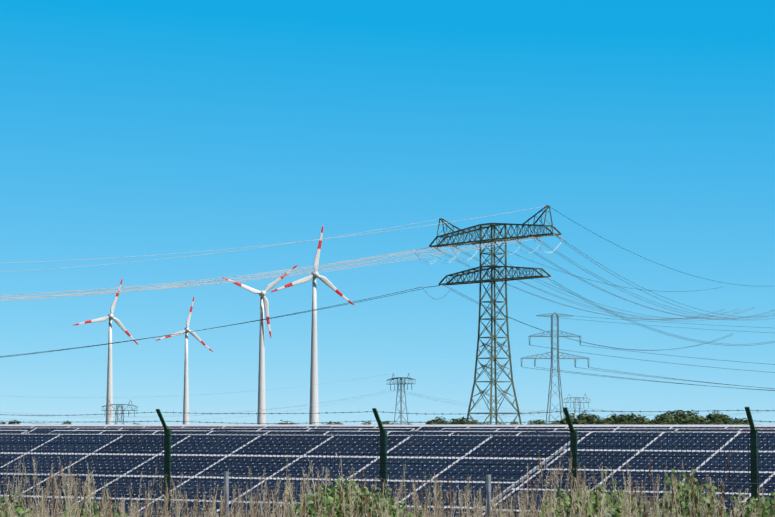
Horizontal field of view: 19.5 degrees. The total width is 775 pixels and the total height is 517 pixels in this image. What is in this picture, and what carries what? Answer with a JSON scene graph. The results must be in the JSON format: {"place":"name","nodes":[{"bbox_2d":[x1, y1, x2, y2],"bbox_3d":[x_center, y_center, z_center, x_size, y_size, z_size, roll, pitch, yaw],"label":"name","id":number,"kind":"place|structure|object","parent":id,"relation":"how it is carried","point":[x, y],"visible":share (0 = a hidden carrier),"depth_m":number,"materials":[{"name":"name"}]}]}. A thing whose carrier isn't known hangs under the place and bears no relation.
{"place":"outdoors","nodes":[
{"label":"outdoors","id":0,"kind":"place"},
{"bbox_2d":[0,316,774,424],"bbox_3d":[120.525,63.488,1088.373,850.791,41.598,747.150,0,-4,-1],"label":"line conductors","id":1,"kind":"object","parent":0,"point":[466,402],"visible":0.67,"depth_m":813.47,"materials":[{"name":"grey"}]},
{"bbox_2d":[0,0,774,424],"label":"sky","id":2,"kind":"structure","parent":0,"point":[139,128],"materials":[{"name":"blue"}]},
{"bbox_3d":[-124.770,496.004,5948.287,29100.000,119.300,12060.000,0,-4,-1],"label":"ground","id":3,"kind":"structure","parent":0,"visible":0},
{"bbox_2d":[8,420,20,423],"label":"tree","id":4,"kind":"object","parent":3,"relation":"on","point":[14,422],"depth_m":778.61,"materials":[{"name":"green plant"}]},
{"bbox_2d":[73,279,137,423],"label":"wind turbine","id":5,"kind":"object","parent":3,"relation":"on","point":[110,317],"visible":0.85,"depth_m":2063.03,"materials":[{"name":"white metal"}]},
{"bbox_2d":[102,400,137,420],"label":"portal pylon","id":6,"kind":"object","parent":3,"relation":"on","point":[121,406],"visible":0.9,"depth_m":1641.21,"materials":[{"name":"grey metal"}]},
{"bbox_2d":[156,297,212,423],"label":"wind turbine","id":7,"kind":"object","parent":3,"relation":"on","point":[186,397],"visible":0.92,"depth_m":2374.17,"materials":[{"name":"white metal"}]},
{"bbox_2d":[223,265,296,422],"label":"wind turbine","id":8,"kind":"object","parent":3,"relation":"on","point":[264,303],"visible":0.85,"depth_m":1791.04,"materials":[{"name":"white metal"}]},
{"bbox_2d":[271,226,353,424],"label":"wind turbine","id":9,"kind":"object","parent":3,"relation":"on","point":[314,415],"visible":0.9,"depth_m":1639.65,"materials":[{"name":"white metal"}]},
{"bbox_2d":[0,450,774,516],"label":"dry grass stalks","id":10,"kind":"object","parent":3,"relation":"on","point":[39,510],"visible":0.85,"depth_m":12.78,"materials":[{"name":"beige plant"}]},
{"bbox_2d":[0,468,774,516],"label":"weed plants","id":11,"kind":"object","parent":3,"relation":"on","point":[328,501],"visible":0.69,"depth_m":14.97,"materials":[{"name":"green plant"}]},
{"bbox_2d":[0,424,774,516],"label":"solar array","id":12,"kind":"object","parent":3,"relation":"on","point":[357,442],"visible":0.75,"depth_m":41.34,"materials":[{"name":"blue glass"}]},
{"bbox_2d":[0,407,774,516],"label":"security fence","id":13,"kind":"object","parent":3,"relation":"on","point":[574,455],"visible":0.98,"depth_m":24.73,"materials":[{"name":"green metal"}]},
{"bbox_2d":[0,471,774,516],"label":"pasture fence","id":14,"kind":"object","parent":3,"relation":"on","point":[488,484],"visible":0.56,"depth_m":20.19,"materials":[{"name":"metal"}]},
{"bbox_2d":[382,421,400,424],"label":"tree","id":15,"kind":"object","parent":3,"relation":"on","point":[385,423],"visible":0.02,"depth_m":787.48,"materials":[{"name":"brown plant"}]},
{"bbox_2d":[388,373,415,423],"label":"portal pylon","id":16,"kind":"object","parent":3,"relation":"on","point":[400,390],"visible":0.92,"depth_m":978.19,"materials":[{"name":"grey metal"}]},
{"bbox_2d":[425,420,441,424],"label":"tree","id":17,"kind":"object","parent":3,"relation":"on","point":[432,423],"visible":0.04,"depth_m":760.50,"materials":[{"name":"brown plant"}]},
{"bbox_2d":[427,416,452,424],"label":"tree","id":18,"kind":"object","parent":3,"relation":"on","point":[436,419],"visible":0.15,"depth_m":776.54,"materials":[{"name":"green plant"}]},
{"bbox_2d":[453,417,477,424],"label":"tree","id":19,"kind":"object","parent":3,"relation":"on","point":[463,419],"visible":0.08,"depth_m":699.66,"materials":[{"name":"green plant"}]},
{"bbox_2d":[429,205,561,424],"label":"transmission pylon","id":20,"kind":"object","parent":3,"relation":"on","point":[491,266],"visible":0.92,"depth_m":464.35,"materials":[{"name":"grey metal"}]},
{"bbox_2d":[0,206,774,357],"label":"line conductors","id":21,"kind":"object","parent":20,"relation":"on","point":[180,283],"visible":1,"depth_m":474.55,"materials":[{"name":"silver metal"}]},
{"bbox_2d":[413,234,562,288],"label":"line insulators","id":22,"kind":"object","parent":20,"relation":"on","point":[539,240],"visible":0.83,"depth_m":471.01,"materials":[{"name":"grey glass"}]},
{"bbox_2d":[533,419,545,424],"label":"tree","id":23,"kind":"object","parent":3,"relation":"on","point":[537,422],"depth_m":671.48,"materials":[{"name":"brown plant"}]},
{"bbox_2d":[521,312,588,424],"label":"donau pylon","id":24,"kind":"object","parent":3,"relation":"on","point":[557,347],"visible":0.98,"depth_m":770.80,"materials":[{"name":"grey metal"}]},
{"bbox_2d":[561,413,580,423],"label":"tree","id":25,"kind":"object","parent":3,"relation":"on","point":[572,416],"visible":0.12,"depth_m":770.66,"materials":[{"name":"green plant"}]},
{"bbox_2d":[564,394,589,413],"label":"portal pylon","id":26,"kind":"object","parent":3,"relation":"on","point":[570,399],"visible":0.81,"depth_m":1378.96,"materials":[{"name":"grey metal"}]},
{"bbox_2d":[572,421,590,424],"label":"tree","id":27,"kind":"object","parent":3,"relation":"on","point":[577,423],"visible":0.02,"depth_m":539.77,"materials":[{"name":"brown plant"}]},
{"bbox_2d":[577,410,599,424],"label":"tree","id":28,"kind":"object","parent":3,"relation":"on","point":[581,417],"visible":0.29,"depth_m":771.23,"materials":[{"name":"green plant"}]},
{"bbox_2d":[593,418,605,424],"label":"tree","id":29,"kind":"object","parent":3,"relation":"on","point":[599,422],"visible":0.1,"depth_m":722.27,"materials":[{"name":"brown plant"}]},
{"bbox_2d":[604,413,620,421],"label":"tree","id":30,"kind":"object","parent":3,"relation":"on","point":[614,417],"visible":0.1,"depth_m":800.94,"materials":[{"name":"green plant"}]},
{"bbox_2d":[614,414,629,423],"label":"tree","id":31,"kind":"object","parent":3,"relation":"on","point":[624,416],"visible":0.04,"depth_m":683.90,"materials":[{"name":"green plant"}]},
{"bbox_2d":[617,421,632,424],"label":"tree","id":32,"kind":"object","parent":3,"relation":"on","point":[622,423],"visible":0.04,"depth_m":587.62,"materials":[{"name":"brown plant"}]},
{"bbox_2d":[620,413,648,424],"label":"tree","id":33,"kind":"object","parent":3,"relation":"on","point":[640,420],"visible":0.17,"depth_m":641.94,"materials":[{"name":"green plant"}]},
{"bbox_2d":[635,421,653,424],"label":"tree","id":34,"kind":"object","parent":3,"relation":"on","point":[645,422],"visible":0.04,"depth_m":532.35,"materials":[{"name":"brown plant"}]},
{"bbox_2d":[647,420,664,424],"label":"tree","id":35,"kind":"object","parent":3,"relation":"on","point":[661,422],"visible":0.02,"depth_m":557.55,"materials":[{"name":"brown plant"}]},
{"bbox_2d":[654,413,674,423],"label":"tree","id":36,"kind":"object","parent":3,"relation":"on","point":[664,418],"visible":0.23,"depth_m":661.52,"materials":[{"name":"green plant"}]},
{"bbox_2d":[653,412,685,422],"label":"tree","id":37,"kind":"object","parent":3,"relation":"on","point":[679,419],"visible":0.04,"depth_m":676.64,"materials":[{"name":"green plant"}]},
{"bbox_2d":[669,420,681,424],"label":"tree","id":38,"kind":"object","parent":3,"relation":"on","point":[675,422],"visible":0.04,"depth_m":565.79,"materials":[{"name":"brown plant"}]},
{"bbox_2d":[670,410,684,415],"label":"tree","id":39,"kind":"object","parent":3,"relation":"on","point":[676,413],"visible":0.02,"depth_m":796.24,"materials":[{"name":"green plant"}]},
{"bbox_2d":[680,418,697,424],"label":"tree","id":40,"kind":"object","parent":3,"relation":"on","point":[689,421],"visible":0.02,"depth_m":582.57,"materials":[{"name":"green plant"}]},
{"bbox_2d":[672,409,707,423],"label":"tree","id":41,"kind":"object","parent":3,"relation":"on","point":[690,415],"visible":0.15,"depth_m":734.28,"materials":[{"name":"green plant"}]},
{"bbox_2d":[704,410,729,421],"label":"tree","id":42,"kind":"object","parent":3,"relation":"on","point":[709,417],"visible":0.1,"depth_m":799.78,"materials":[{"name":"green plant"}]},
{"bbox_2d":[709,418,724,424],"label":"tree","id":43,"kind":"object","parent":3,"relation":"on","point":[715,422],"visible":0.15,"depth_m":570.59,"materials":[{"name":"green plant"}]},
{"bbox_2d":[723,418,736,424],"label":"tree","id":44,"kind":"object","parent":3,"relation":"on","point":[727,419],"visible":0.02,"depth_m":616.52,"materials":[{"name":"green plant"}]}
]}

